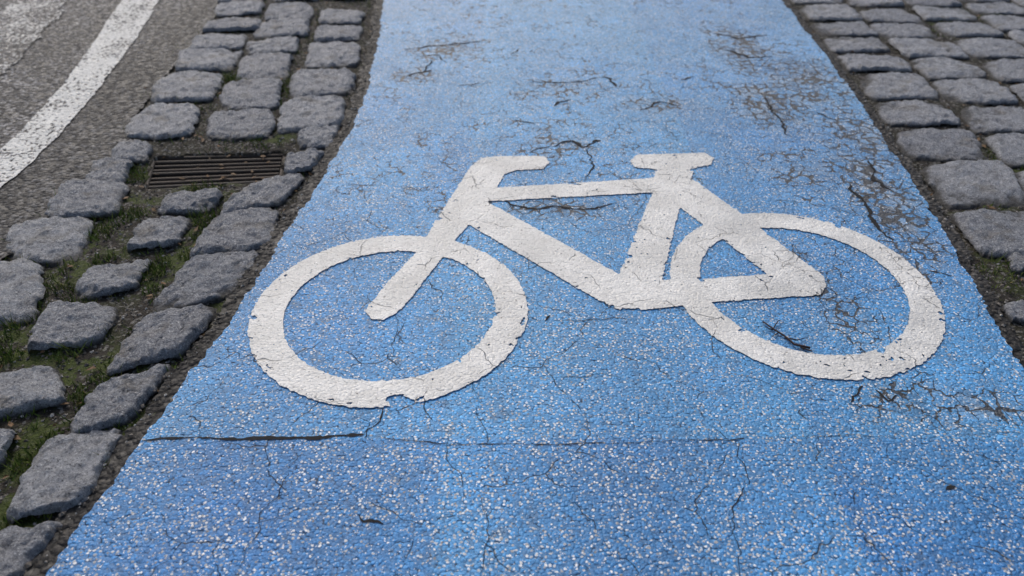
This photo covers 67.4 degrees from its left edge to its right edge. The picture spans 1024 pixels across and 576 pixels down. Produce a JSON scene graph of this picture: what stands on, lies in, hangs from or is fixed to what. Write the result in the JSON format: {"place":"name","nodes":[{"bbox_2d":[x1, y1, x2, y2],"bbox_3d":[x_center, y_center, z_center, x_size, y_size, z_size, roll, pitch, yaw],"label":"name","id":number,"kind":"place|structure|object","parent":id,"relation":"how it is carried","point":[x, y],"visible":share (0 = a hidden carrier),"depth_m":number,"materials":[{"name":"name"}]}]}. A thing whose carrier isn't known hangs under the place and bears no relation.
{"place":"outdoors","nodes":[
{"label":"outdoors","id":0,"kind":"place"},
{"bbox_2d":[0,0,217,260],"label":"road","id":1,"kind":"structure","parent":0,"point":[34,78],"depth_m":4.03,"materials":[{"name":"grey asphalt"}]},
{"bbox_2d":[0,0,66,74],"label":"ghost line marking","id":2,"kind":"object","parent":1,"relation":"on","point":[23,23],"visible":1,"depth_m":4.87,"materials":[{"name":"paint"}]},
{"bbox_2d":[0,0,157,186],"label":"edge line marking","id":3,"kind":"object","parent":1,"relation":"on","point":[38,133],"visible":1,"depth_m":4.00,"materials":[{"name":"paint"}]},
{"bbox_2d":[0,0,1023,575],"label":"soil bed","id":4,"kind":"object","parent":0,"point":[106,348],"visible":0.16,"depth_m":2.77,"materials":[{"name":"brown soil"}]},
{"bbox_2d":[0,0,365,575],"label":"granite setts","id":5,"kind":"structure","parent":4,"relation":"in","point":[63,475],"depth_m":2.82,"materials":[{"name":"grey stone"}]},
{"bbox_2d":[145,154,285,188],"bbox_3d":[-1.281,-0.478,3.332,0.601,0.076,0.318,-3,36,-5],"label":"drain grate","id":6,"kind":"object","parent":4,"relation":"in","point":[169,172],"visible":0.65,"depth_m":3.32,"materials":[{"name":"metal"}]},
{"bbox_2d":[0,2,1022,478],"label":"dead leaves","id":7,"kind":"object","parent":4,"relation":"on","point":[16,436],"visible":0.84,"depth_m":3.23,"materials":[{"name":"brown plant"}]},
{"bbox_2d":[0,0,1023,529],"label":"moss","id":8,"kind":"object","parent":4,"relation":"on","point":[100,262],"visible":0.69,"depth_m":2.66,"materials":[{"name":"green plant"}]},
{"bbox_2d":[788,0,1023,323],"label":"granite setts","id":9,"kind":"structure","parent":4,"relation":"in","point":[967,177],"depth_m":3.95,"materials":[{"name":"grey stone"}]},
{"label":"ground","id":10,"kind":"structure","parent":0,"visible":0},
{"bbox_2d":[22,0,1023,575],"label":"asphalt path base","id":11,"kind":"object","parent":10,"relation":"on","point":[122,452],"visible":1,"depth_m":2.54,"materials":[{"name":"black asphalt"}]},
{"bbox_2d":[46,0,1023,575],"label":"blue cycle lane","id":12,"kind":"structure","parent":11,"relation":"on","point":[414,146],"depth_m":2.20,"materials":[{"name":"asphalt"}]},
{"bbox_2d":[142,33,1018,575],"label":"pavement cracks","id":13,"kind":"object","parent":12,"relation":"on","point":[872,219],"visible":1,"depth_m":2.13,"materials":[{"name":"black asphalt"}]},
{"bbox_2d":[247,153,944,407],"bbox_3d":[0.284,-0.133,2.729,2.224,0.004,1.567,0,36,0],"label":"bicycle marking","id":14,"kind":"object","parent":12,"relation":"on","point":[790,272],"visible":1,"depth_m":2.60,"materials":[{"name":"white paint"}]},
{"bbox_2d":[762,320,811,350],"bbox_3d":[0.837,0.145,2.337,0.089,0.011,0.179,-18,40,-23],"label":"twig","id":15,"kind":"object","parent":12,"relation":"on","point":[795,344],"visible":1,"depth_m":2.33,"materials":[{"name":"brown plant"}]}
]}

